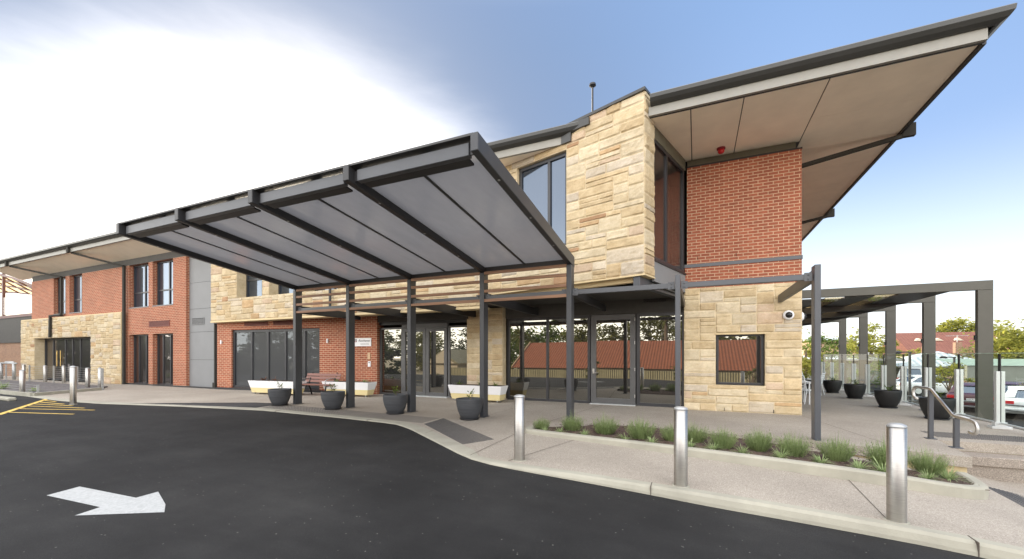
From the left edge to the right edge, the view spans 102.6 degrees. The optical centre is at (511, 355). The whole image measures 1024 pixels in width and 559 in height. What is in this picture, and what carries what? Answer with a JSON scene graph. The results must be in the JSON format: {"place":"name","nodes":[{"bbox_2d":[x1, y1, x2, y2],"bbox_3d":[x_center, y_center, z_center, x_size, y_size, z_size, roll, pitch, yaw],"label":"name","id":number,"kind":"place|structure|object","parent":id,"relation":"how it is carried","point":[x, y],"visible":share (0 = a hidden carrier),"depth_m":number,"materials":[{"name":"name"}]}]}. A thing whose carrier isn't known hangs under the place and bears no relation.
{"place":"outdoors","nodes":[
{"label":"outdoors","id":0,"kind":"place"},
{"bbox_2d":[0,394,985,558],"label":"road","id":1,"kind":"structure","parent":0,"point":[239,484],"depth_m":4.59,"materials":[{"name":"asphalt"}]},
{"bbox_2d":[0,396,16,400],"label":"wheel stop","id":2,"kind":"object","parent":1,"relation":"on","point":[4,398],"visible":1,"depth_m":14.58,"materials":[{"name":"concrete"}]},
{"bbox_2d":[0,399,74,414],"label":"hatched marking","id":3,"kind":"object","parent":1,"relation":"on","point":[21,407],"visible":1,"depth_m":12.70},
{"bbox_2d":[69,366,76,404],"bbox_3d":[-14.474,0.996,13.538,0.210,1.299,0.210,0,0,24],"label":"bollard","id":4,"kind":"object","parent":1,"relation":"on","point":[73,385],"visible":0.93,"depth_m":13.49,"materials":[{"name":"silver metal"}]},
{"bbox_2d":[47,486,164,514],"bbox_3d":[-4.481,1.616,4.583,1.930,0.001,0.750,0,0,24],"label":"road arrow","id":5,"kind":"object","parent":1,"relation":"on","point":[108,502],"visible":1,"depth_m":4.54,"materials":[{"name":"paint"}]},
{"bbox_2d":[0,393,1023,558],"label":"kerb","id":6,"kind":"structure","parent":1,"relation":"on","point":[947,541],"depth_m":4.71,"materials":[{"name":"concrete"}]},
{"bbox_2d":[19,370,24,391],"bbox_3d":[-20.150,1.109,16.887,0.210,1.023,0.210,0,0,24],"label":"bollard","id":7,"kind":"object","parent":6,"relation":"on","point":[21,380],"visible":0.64,"depth_m":16.82,"materials":[{"name":"silver metal"}]},
{"bbox_2d":[967,535,979,556],"bbox_3d":[4.473,1.849,3.979,0.008,0.138,0.176,0,0,24],"label":"kerb joint","id":8,"kind":"object","parent":6,"relation":"on","point":[978,545],"visible":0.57,"depth_m":3.90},
{"bbox_2d":[0,376,1023,467],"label":"pavement","id":9,"kind":"structure","parent":0,"point":[868,417],"depth_m":10.55,"materials":[{"name":"concrete"}]},
{"bbox_2d":[0,361,17,379],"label":"bike rail","id":10,"kind":"object","parent":9,"relation":"on","point":[13,363],"visible":0.94,"depth_m":27.21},
{"bbox_2d":[0,273,31,375],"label":"neighbour building","id":11,"kind":"structure","parent":9,"relation":"on","point":[10,337],"depth_m":31.68,"materials":[{"name":"brown brick"}]},
{"bbox_2d":[43,365,46,381],"bbox_3d":[-28.042,1.109,24.652,0.210,1.023,0.210,0,0,24],"label":"bollard","id":12,"kind":"object","parent":9,"relation":"on","point":[45,371],"visible":0.84,"depth_m":24.61,"materials":[{"name":"silver metal"}]},
{"bbox_2d":[0,380,107,395],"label":"garden bed","id":13,"kind":"object","parent":9,"relation":"on","point":[54,388],"visible":0.77,"depth_m":19.15,"materials":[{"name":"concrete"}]},
{"bbox_2d":[0,365,103,391],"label":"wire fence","id":14,"kind":"object","parent":13,"relation":"on","point":[102,378],"visible":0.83,"depth_m":22.67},
{"bbox_2d":[98,368,100,387],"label":"bollard","id":15,"kind":"object","parent":13,"relation":"on","point":[99,377],"visible":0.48,"depth_m":19.24,"materials":[{"name":"silver metal"}]},
{"bbox_2d":[62,366,65,382],"bbox_3d":[-26.076,1.109,23.879,0.210,1.023,0.210,0,0,24],"label":"bollard","id":16,"kind":"object","parent":9,"relation":"on","point":[64,377],"visible":0.91,"depth_m":23.83,"materials":[{"name":"silver metal"}]},
{"bbox_2d":[85,368,89,387],"bbox_3d":[-20.468,1.109,19.793,0.210,1.023,0.210,0,0,24],"label":"bollard","id":17,"kind":"object","parent":9,"relation":"on","point":[87,377],"visible":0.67,"depth_m":19.73,"materials":[{"name":"silver metal"}]},
{"bbox_2d":[139,402,271,407],"bbox_3d":[-10.140,1.597,13.640,5.124,0.004,1.158,0,0,14],"label":"tactile strip","id":18,"kind":"object","parent":9,"relation":"on","point":[252,404],"visible":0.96,"depth_m":13.29,"materials":[{"name":"concrete"}]},
{"bbox_2d":[248,376,306,393],"bbox_3d":[-9.581,1.214,16.745,2.597,0.768,0.558,0,0,20],"label":"planter box","id":19,"kind":"object","parent":9,"relation":"on","point":[263,385],"visible":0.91,"depth_m":16.66,"materials":[{"name":"white plastic"}]},
{"bbox_2d":[268,381,291,405],"bbox_3d":[-7.425,1.212,13.124,0.670,0.767,0.670,0,0,24],"label":"plant pot","id":20,"kind":"object","parent":9,"relation":"on","point":[279,396],"visible":1,"depth_m":12.91,"materials":[{"name":"ceramic"}]},
{"bbox_2d":[302,372,340,393],"bbox_3d":[-7.721,1.151,16.377,1.700,0.915,0.714,0,0,18],"label":"garden bench","id":21,"kind":"object","parent":9,"relation":"on","point":[310,377],"visible":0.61,"depth_m":16.59,"materials":[{"name":"brown wood"}]},
{"bbox_2d":[321,383,344,409],"bbox_3d":[-5.309,1.207,12.173,0.670,0.776,0.670,0,0,24],"label":"plant pot","id":22,"kind":"object","parent":9,"relation":"on","point":[332,400],"visible":1,"depth_m":11.94,"materials":[{"name":"concrete"}]},
{"bbox_2d":[322,378,376,396],"bbox_3d":[-6.402,1.224,16.133,2.197,0.750,0.569,0,0,18],"label":"planter box","id":23,"kind":"object","parent":9,"relation":"on","point":[365,387],"visible":0.72,"depth_m":15.87,"materials":[{"name":"concrete"}]},
{"bbox_2d":[263,405,437,422],"bbox_3d":[-4.830,1.597,11.509,6.453,0.004,0.806,0,0,27],"label":"tactile strip","id":24,"kind":"object","parent":9,"relation":"on","point":[375,414],"visible":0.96,"depth_m":11.25,"materials":[{"name":"rubber"}]},
{"bbox_2d":[383,386,407,414],"bbox_3d":[-3.193,1.205,11.245,0.670,0.780,0.670,0,0,24],"label":"plant pot","id":25,"kind":"object","parent":9,"relation":"on","point":[395,403],"visible":1,"depth_m":11.02,"materials":[{"name":"ceramic"}]},
{"bbox_2d":[425,418,491,443],"bbox_3d":[-1.307,1.597,8.885,0.693,0.004,3.070,0,0,-28],"label":"tactile strip","id":26,"kind":"object","parent":9,"relation":"on","point":[443,425],"visible":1,"depth_m":8.50,"materials":[{"name":"rubber"}]},
{"bbox_2d":[116,131,820,440],"bbox_3d":[-0.810,-0.755,10.377,14.220,4.711,8.610,0,0,24],"label":"entrance canopy","id":27,"kind":"object","parent":9,"relation":"on","point":[460,206],"visible":0.99,"depth_m":8.91,"materials":[{"name":"metal"}]},
{"bbox_2d":[456,389,482,420],"bbox_3d":[-1.062,1.210,10.255,0.670,0.770,0.670,0,0,24],"label":"plant pot","id":28,"kind":"object","parent":9,"relation":"on","point":[469,408],"visible":1,"depth_m":10.03,"materials":[{"name":"concrete"}]},
{"bbox_2d":[448,380,507,402],"bbox_3d":[-1.194,1.227,14.307,2.097,0.744,0.585,0,0,24],"label":"planter box","id":29,"kind":"object","parent":9,"relation":"on","point":[497,392],"visible":0.77,"depth_m":14.07,"materials":[{"name":"concrete"}]},
{"bbox_2d":[0,3,1016,414],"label":"care home","id":30,"kind":"object","parent":9,"relation":"on","point":[642,185],"visible":0.63,"depth_m":11.91,"materials":[{"name":"beige brick"}]},
{"bbox_2d":[58,278,65,313],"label":"window","id":31,"kind":"structure","parent":30,"relation":"in","point":[64,279],"depth_m":26.37,"materials":[{"name":"glass"}]},
{"bbox_2d":[74,275,81,311],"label":"window","id":32,"kind":"structure","parent":30,"relation":"in","point":[77,279],"depth_m":25.54,"materials":[{"name":"clear glass"}]},
{"bbox_2d":[134,264,147,306],"bbox_3d":[-20.140,-3.765,22.463,1.930,2.370,0.080,0,0,24],"label":"window","id":33,"kind":"structure","parent":30,"relation":"in","point":[140,271],"depth_m":22.59,"materials":[{"name":"clear glass"}]},
{"bbox_2d":[134,334,147,383],"bbox_3d":[-20.140,0.215,22.463,1.930,2.690,0.080,0,0,24],"label":"window","id":34,"kind":"structure","parent":30,"relation":"in","point":[140,341],"depth_m":22.58,"materials":[{"name":"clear glass"}]},
{"bbox_2d":[157,260,172,304],"bbox_3d":[-18.028,-3.765,21.514,1.860,2.370,0.080,0,0,24],"label":"window","id":35,"kind":"structure","parent":30,"relation":"in","point":[164,268],"depth_m":21.63,"materials":[{"name":"clear glass"}]},
{"bbox_2d":[157,333,172,384],"bbox_3d":[-18.028,0.215,21.514,1.860,2.690,0.080,0,0,24],"label":"window","id":36,"kind":"structure","parent":30,"relation":"in","point":[164,341],"depth_m":21.63,"materials":[{"name":"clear glass"}]},
{"bbox_2d":[246,275,261,296],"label":"window","id":37,"kind":"structure","parent":30,"relation":"in","point":[253,285],"depth_m":18.68,"materials":[{"name":"clear glass"}]},
{"bbox_2d":[233,328,319,389],"bbox_3d":[-10.617,0.165,18.471,5.000,2.670,0.090,0,0,17],"label":"window","id":38,"kind":"structure","parent":30,"relation":"in","point":[268,353],"depth_m":18.55,"materials":[{"name":"clear glass"}]},
{"bbox_2d":[278,285,292,293],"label":"window","id":39,"kind":"structure","parent":30,"relation":"in","point":[281,290],"depth_m":17.85,"materials":[{"name":"clear glass"}]},
{"bbox_2d":[355,338,370,345],"bbox_3d":[-6.197,-0.540,16.972,0.870,0.340,0.030,0,0,17],"label":"wall sign","id":40,"kind":"object","parent":30,"relation":"attached to","point":[362,341],"visible":1,"depth_m":16.95,"materials":[{"name":"white plastic"}]},
{"bbox_2d":[402,328,425,395],"bbox_3d":[-3.862,0.255,16.248,1.120,2.630,0.080,0,0,24],"label":"sliding door","id":41,"kind":"structure","parent":30,"relation":"in","point":[420,332],"depth_m":16.17,"materials":[{"name":"clear glass"}]},
{"bbox_2d":[426,327,447,396],"bbox_3d":[-2.895,0.255,15.814,0.960,2.630,0.080,0,0,24],"label":"sliding door","id":42,"kind":"structure","parent":30,"relation":"in","point":[436,338],"depth_m":15.81,"materials":[{"name":"clear glass"}]},
{"bbox_2d":[519,152,565,244],"bbox_3d":[0.904,-4.295,11.834,1.720,2.590,0.080,0,0,40],"label":"window","id":43,"kind":"structure","parent":30,"relation":"in","point":[544,182],"depth_m":11.65,"materials":[{"name":"clear glass"}]},
{"bbox_2d":[591,314,635,404],"bbox_3d":[3.270,0.125,13.324,1.430,2.890,0.132,0,0,24],"label":"glass door","id":44,"kind":"structure","parent":30,"relation":"in","point":[613,337],"depth_m":13.33,"materials":[{"name":"clear glass"}]},
{"bbox_2d":[654,139,683,271],"bbox_3d":[4.268,-3.925,11.198,0.080,3.050,2.390,0,0,40],"label":"window","id":45,"kind":"structure","parent":30,"relation":"in","point":[668,174],"depth_m":11.22,"materials":[{"name":"clear glass"}]},
{"bbox_2d":[717,146,725,153],"bbox_3d":[5.831,-5.702,11.446,0.220,0.154,0.217,0,0,24],"label":"fire strobe","id":46,"kind":"object","parent":30,"relation":"attached to","point":[720,149],"visible":1,"depth_m":11.38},
{"bbox_2d":[716,334,763,384],"bbox_3d":[6.487,0.120,11.710,1.180,1.440,0.080,0,0,24],"label":"window","id":47,"kind":"structure","parent":30,"relation":"in","point":[739,358],"depth_m":11.71,"materials":[{"name":"clear glass"}]},
{"bbox_2d":[783,310,793,319],"bbox_3d":[7.408,-1.080,10.979,0.260,0.260,0.150,0,0,24],"label":"security camera","id":48,"kind":"object","parent":30,"relation":"attached to","point":[788,314],"visible":1,"depth_m":10.97,"materials":[{"name":"white plastic"}]},
{"bbox_2d":[802,376,810,403],"bbox_3d":[9.713,1.135,13.682,0.626,0.937,0.497,0,0,-18],"label":"terrace chair","id":49,"kind":"object","parent":9,"relation":"on","point":[804,388],"visible":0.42,"depth_m":13.41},
{"bbox_2d":[802,380,810,404],"bbox_3d":[9.454,1.228,13.729,0.760,0.745,0.755,0,0,24],"label":"terrace table","id":50,"kind":"object","parent":9,"relation":"on","point":[809,382],"visible":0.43,"depth_m":13.27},
{"bbox_2d":[806,372,825,394],"bbox_3d":[12.324,1.135,16.691,0.497,0.937,0.626,0,0,-41],"label":"terrace chair","id":51,"kind":"object","parent":9,"relation":"on","point":[822,376],"visible":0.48,"depth_m":16.61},
{"bbox_2d":[823,376,841,392],"bbox_3d":[13.684,1.238,17.533,0.660,0.724,0.660,0,0,24],"label":"plant pot","id":52,"kind":"object","parent":9,"relation":"on","point":[832,385],"visible":0.99,"depth_m":17.34,"materials":[{"name":"black plastic"}]},
{"bbox_2d":[843,379,865,398],"bbox_3d":[12.714,1.243,15.228,0.660,0.714,0.660,0,0,24],"label":"plant pot","id":53,"kind":"object","parent":9,"relation":"on","point":[855,390],"visible":1,"depth_m":15.04,"materials":[{"name":"black plastic"}]},
{"bbox_2d":[874,385,901,408],"bbox_3d":[11.488,1.241,12.545,0.640,0.719,0.640,0,0,24],"label":"plant pot","id":54,"kind":"object","parent":9,"relation":"on","point":[889,398],"visible":1,"depth_m":12.37,"materials":[{"name":"black plastic"}]},
{"bbox_2d":[821,353,1023,429],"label":"glass balustrade","id":55,"kind":"object","parent":9,"relation":"on","point":[998,422],"visible":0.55,"depth_m":10.37,"materials":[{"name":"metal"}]},
{"bbox_2d":[918,391,955,419],"bbox_3d":[10.650,1.243,10.290,0.660,0.714,0.660,0,0,24],"label":"plant pot","id":56,"kind":"object","parent":9,"relation":"on","point":[941,412],"visible":0.75,"depth_m":10.09,"materials":[{"name":"black plastic"}]},
{"bbox_2d":[912,385,979,448],"bbox_3d":[7.876,1.107,7.530,0.150,0.986,2.184,0,0,24],"label":"handrail","id":57,"kind":"object","parent":9,"relation":"on","point":[932,393],"visible":1,"depth_m":7.49,"materials":[{"name":"silver metal"}]},
{"bbox_2d":[921,431,1023,441],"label":"tactile strip","id":58,"kind":"object","parent":9,"relation":"on","point":[1000,438],"visible":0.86,"depth_m":7.98,"materials":[{"name":"rubber"}]},
{"bbox_2d":[0,0,1023,354],"label":"sky","id":59,"kind":"structure","parent":0,"point":[112,112],"materials":[{"name":"blue"}]},
{"bbox_2d":[734,444,753,453],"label":"strap grass","id":60,"kind":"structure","parent":0,"point":[742,450],"depth_m":6.58,"materials":[{"name":"green plant"}]},
{"bbox_2d":[477,433,1023,547],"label":"footpath","id":61,"kind":"structure","parent":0,"point":[996,517],"depth_m":5.43,"materials":[{"name":"concrete"}]},
{"bbox_2d":[513,394,525,461],"bbox_3d":[0.115,1.110,6.285,0.210,1.023,0.210,0,0,24],"label":"bollard","id":62,"kind":"object","parent":61,"relation":"on","point":[519,427],"visible":0.97,"depth_m":6.22,"materials":[{"name":"silver metal"}]},
{"bbox_2d":[672,406,689,487],"bbox_3d":[2.138,1.157,5.200,0.210,1.023,0.210,0,0,24],"label":"bollard","id":63,"kind":"object","parent":61,"relation":"on","point":[680,446],"visible":0.93,"depth_m":5.13,"materials":[{"name":"silver metal"}]},
{"bbox_2d":[525,423,989,499],"bbox_3d":[3.697,1.779,7.500,7.200,0.540,2.379,0,0,24],"label":"garden bed","id":64,"kind":"object","parent":61,"relation":"on","point":[973,487],"visible":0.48,"depth_m":6.25,"materials":[{"name":"concrete"}]},
{"bbox_2d":[532,414,551,429],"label":"lavender bush","id":65,"kind":"object","parent":64,"relation":"on","point":[538,424],"visible":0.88,"depth_m":8.70,"materials":[{"name":"green plant"}]},
{"bbox_2d":[559,410,584,430],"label":"lavender bush","id":66,"kind":"object","parent":64,"relation":"on","point":[575,425],"visible":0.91,"depth_m":8.44,"materials":[{"name":"green plant"}]},
{"bbox_2d":[591,412,619,434],"bbox_3d":[1.876,1.333,8.135,0.631,0.575,0.683,0,0,-35],"label":"lavender bush","id":67,"kind":"object","parent":64,"relation":"on","point":[605,427],"visible":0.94,"depth_m":8.07,"materials":[{"name":"green plant"}]},
{"bbox_2d":[624,412,658,439],"bbox_3d":[2.453,1.319,7.676,0.667,0.601,0.647,0,0,-19],"label":"lavender bush","id":68,"kind":"object","parent":64,"relation":"on","point":[639,433],"visible":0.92,"depth_m":7.60,"materials":[{"name":"green plant"}]},
{"bbox_2d":[659,421,673,441],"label":"lavender bush","id":69,"kind":"object","parent":64,"relation":"on","point":[670,433],"visible":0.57,"depth_m":7.46,"materials":[{"name":"green plant"}]},
{"bbox_2d":[688,420,711,442],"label":"lavender bush","id":70,"kind":"object","parent":64,"relation":"on","point":[696,435],"visible":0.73,"depth_m":7.35,"materials":[{"name":"green plant"}]},
{"bbox_2d":[705,442,721,449],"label":"strap grass","id":71,"kind":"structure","parent":64,"relation":"on","point":[714,447],"depth_m":6.82,"materials":[{"name":"green plant"}]},
{"bbox_2d":[707,423,738,448],"bbox_3d":[3.567,1.362,6.971,0.554,0.516,0.572,0,0,27],"label":"lavender bush","id":72,"kind":"object","parent":64,"relation":"on","point":[721,437],"visible":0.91,"depth_m":6.93,"materials":[{"name":"green plant"}]},
{"bbox_2d":[740,428,777,451],"bbox_3d":[4.127,1.366,6.851,0.554,0.524,0.638,0,0,12],"label":"lavender bush","id":73,"kind":"object","parent":64,"relation":"on","point":[761,444],"visible":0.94,"depth_m":6.79,"materials":[{"name":"green plant"}]},
{"bbox_2d":[766,447,791,458],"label":"strap grass","id":74,"kind":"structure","parent":64,"relation":"on","point":[779,455],"depth_m":6.38,"materials":[{"name":"green plant"}]},
{"bbox_2d":[771,432,815,457],"bbox_3d":[4.532,1.383,6.599,0.648,0.546,0.600,0,0,-32],"label":"lavender bush","id":75,"kind":"object","parent":64,"relation":"on","point":[790,446],"visible":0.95,"depth_m":6.51,"materials":[{"name":"green plant"}]},
{"bbox_2d":[809,453,835,464],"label":"strap grass","id":76,"kind":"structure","parent":64,"relation":"on","point":[818,459],"depth_m":6.20,"materials":[{"name":"green plant"}]},
{"bbox_2d":[814,432,861,461],"bbox_3d":[5.093,1.414,6.471,0.604,0.561,0.622,0,0,-16],"label":"lavender bush","id":77,"kind":"object","parent":64,"relation":"on","point":[836,452],"visible":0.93,"depth_m":6.36,"materials":[{"name":"green plant"}]},
{"bbox_2d":[848,456,876,469],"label":"strap grass","id":78,"kind":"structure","parent":64,"relation":"on","point":[856,463],"depth_m":5.97,"materials":[{"name":"green plant"}]},
{"bbox_2d":[856,431,918,467],"bbox_3d":[5.654,1.436,6.232,0.662,0.626,0.763,0,0,-32],"label":"lavender bush","id":79,"kind":"object","parent":64,"relation":"on","point":[880,455],"visible":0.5,"depth_m":6.23,"materials":[{"name":"green plant"}]},
{"bbox_2d":[907,444,954,474],"bbox_3d":[6.211,1.542,6.115,0.600,0.546,0.649,0,0,15],"label":"lavender bush","id":80,"kind":"object","parent":64,"relation":"on","point":[926,463],"visible":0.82,"depth_m":6.08,"materials":[{"name":"green plant"}]},
{"bbox_2d":[929,467,966,481],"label":"strap grass","id":81,"kind":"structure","parent":64,"relation":"on","point":[950,476],"depth_m":5.87,"materials":[{"name":"green plant"}]},
{"bbox_2d":[883,423,909,524],"bbox_3d":[4.063,1.242,4.336,0.210,1.054,0.210,0,0,24],"label":"bollard","id":82,"kind":"object","parent":61,"relation":"on","point":[896,472],"visible":0.94,"depth_m":4.28,"materials":[{"name":"silver metal"}]},
{"bbox_2d":[989,487,1023,506],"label":"tactile strip","id":83,"kind":"object","parent":61,"relation":"on","point":[1017,499],"visible":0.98,"depth_m":6.02,"materials":[{"name":"rubber"}]},
{"bbox_2d":[802,337,858,355],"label":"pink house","id":84,"kind":"structure","parent":0,"point":[803,338],"depth_m":59.00,"materials":[{"name":"brick"}]},
{"bbox_2d":[868,456,885,471],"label":"strap grass","id":85,"kind":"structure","parent":0,"point":[880,468],"depth_m":5.93,"materials":[{"name":"green plant"}]},
{"bbox_2d":[915,469,942,480],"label":"strap grass","id":86,"kind":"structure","parent":0,"point":[927,476],"depth_m":5.72,"materials":[{"name":"green plant"}]},
{"bbox_2d":[896,335,971,378],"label":"zinc house","id":87,"kind":"structure","parent":0,"point":[916,359],"depth_m":39.14,"materials":[{"name":"paint"}]},
{"bbox_2d":[855,451,1013,474],"bbox_3d":[-14.610,2.285,33.008,66.300,1.029,31.350,0,0,24],"label":"terrace base","id":88,"kind":"object","parent":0,"point":[961,469],"visible":0.04,"depth_m":6.61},
{"bbox_2d":[967,465,1023,482],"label":"step base","id":89,"kind":"object","parent":88,"relation":"attached to","point":[1005,474],"visible":0.17,"depth_m":7.11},
{"bbox_2d":[961,451,1023,469],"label":"step","id":90,"kind":"object","parent":89,"relation":"on","point":[998,460],"visible":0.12,"depth_m":7.13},
{"bbox_2d":[849,383,1023,429],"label":"car park","id":91,"kind":"structure","parent":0,"point":[1015,419],"depth_m":18.16,"materials":[{"name":"asphalt"}]},
{"bbox_2d":[802,326,827,379],"bbox_3d":[23.608,0.143,33.269,2.932,5.365,3.778,0,0,24],"label":"tree","id":92,"kind":"object","parent":91,"relation":"on","point":[806,364],"visible":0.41,"depth_m":32.70,"materials":[{"name":"green plant"}]},
{"bbox_2d":[802,332,857,379],"bbox_3d":[27.357,0.351,36.032,4.010,4.950,3.875,0,0,-20],"label":"tree","id":93,"kind":"object","parent":91,"relation":"on","point":[828,341],"visible":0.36,"depth_m":35.59,"materials":[{"name":"green plant"}]},
{"bbox_2d":[827,369,870,389],"bbox_3d":[21.990,1.790,26.875,2.379,2.065,1.430,0,0,45],"label":"tree","id":94,"kind":"object","parent":91,"relation":"on","point":[847,379],"visible":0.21,"depth_m":26.88,"materials":[{"name":"green plant"}]},
{"bbox_2d":[803,356,904,383],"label":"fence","id":95,"kind":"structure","parent":91,"relation":"on","point":[848,371],"depth_m":38.58,"materials":[{"name":"glass"}]},
{"bbox_2d":[856,359,882,386],"bbox_3d":[28.291,1.532,32.247,2.634,2.581,2.910,0,0,24],"label":"tree","id":96,"kind":"object","parent":91,"relation":"on","point":[878,364],"visible":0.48,"depth_m":32.07,"materials":[{"name":"green plant"}]},
{"bbox_2d":[846,322,902,367],"bbox_3d":[34.326,-0.169,39.437,4.864,5.991,4.999,0,0,43],"label":"tree","id":97,"kind":"object","parent":91,"relation":"on","point":[871,350],"visible":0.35,"depth_m":38.72,"materials":[{"name":"green plant"}]},
{"bbox_2d":[802,280,992,422],"bbox_3d":[12.209,0.375,15.871,4.030,4.450,10.920,0,0,24],"label":"terrace pergola","id":98,"kind":"object","parent":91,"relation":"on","point":[860,303],"visible":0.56,"depth_m":11.91,"materials":[{"name":"grey metal"}]},
{"bbox_2d":[896,351,911,403],"bbox_3d":[18.812,1.200,19.834,0.730,2.840,0.360,0,0,24],"label":"lamp post","id":99,"kind":"object","parent":91,"relation":"on","point":[909,372],"visible":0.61,"depth_m":19.68,"materials":[{"name":"metal"}]},
{"bbox_2d":[897,366,921,378],"bbox_3d":[29.948,1.717,30.398,4.560,1.805,1.784,0,0,-40],"label":"parked car","id":100,"kind":"object","parent":91,"relation":"on","point":[916,370],"visible":0.07,"depth_m":29.05,"materials":[{"name":"silver metal"}]},
{"bbox_2d":[905,348,920,355],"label":"tree","id":101,"kind":"object","parent":91,"relation":"on","point":[917,350],"visible":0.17,"depth_m":47.41,"materials":[{"name":"green plant"}]},
{"bbox_2d":[896,375,952,394],"bbox_3d":[28.072,1.970,27.507,4.560,1.298,1.784,0,0,9],"label":"parked car","id":102,"kind":"object","parent":91,"relation":"on","point":[916,380],"visible":0.27,"depth_m":26.87,"materials":[{"name":"white paint"}]},
{"bbox_2d":[870,392,1023,412],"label":"guard rail","id":103,"kind":"object","parent":91,"relation":"on","point":[911,400],"visible":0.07,"depth_m":16.04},
{"bbox_2d":[936,363,973,391],"bbox_3d":[24.118,1.607,22.873,2.049,2.431,1.835,0,0,24],"label":"tree","id":104,"kind":"object","parent":91,"relation":"on","point":[943,374],"visible":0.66,"depth_m":22.50,"materials":[{"name":"green plant"}]},
{"bbox_2d":[936,315,974,331],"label":"tree","id":105,"kind":"object","parent":91,"relation":"on","point":[956,325],"visible":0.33,"depth_m":63.92,"materials":[{"name":"green plant"}]},
{"bbox_2d":[946,382,993,407],"bbox_3d":[22.564,1.970,20.011,4.560,1.298,1.784,0,0,-40],"label":"parked car","id":106,"kind":"object","parent":91,"relation":"on","point":[969,391],"visible":0.16,"depth_m":19.09,"materials":[{"name":"red paint"}]},
{"bbox_2d":[943,345,996,370],"bbox_3d":[36.983,1.004,32.880,3.170,3.639,3.618,0,0,24],"label":"tree","id":107,"kind":"object","parent":91,"relation":"on","point":[965,350],"visible":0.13,"depth_m":32.87,"materials":[{"name":"green plant"}]},
{"bbox_2d":[962,315,1023,358],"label":"tree","id":108,"kind":"object","parent":91,"relation":"on","point":[1012,340],"visible":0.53,"depth_m":32.55,"materials":[{"name":"green plant"}]},
{"bbox_2d":[993,381,1023,388],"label":"parked car","id":109,"kind":"object","parent":91,"relation":"on","point":[1009,383],"visible":0.03,"depth_m":20.25,"materials":[{"name":"white paint"}]},
{"bbox_2d":[1005,386,1023,417],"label":"parked car","id":110,"kind":"object","parent":91,"relation":"on","point":[1014,394],"visible":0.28,"depth_m":16.85,"materials":[{"name":"white paint"}]},
{"bbox_2d":[880,332,1010,358],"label":"long house","id":111,"kind":"structure","parent":0,"point":[944,341],"depth_m":56.58,"materials":[{"name":"brown tile"}]},
{"bbox_2d":[936,359,1023,381],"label":"green roof shed","id":112,"kind":"structure","parent":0,"point":[1013,369],"depth_m":25.77,"materials":[{"name":"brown metal"}]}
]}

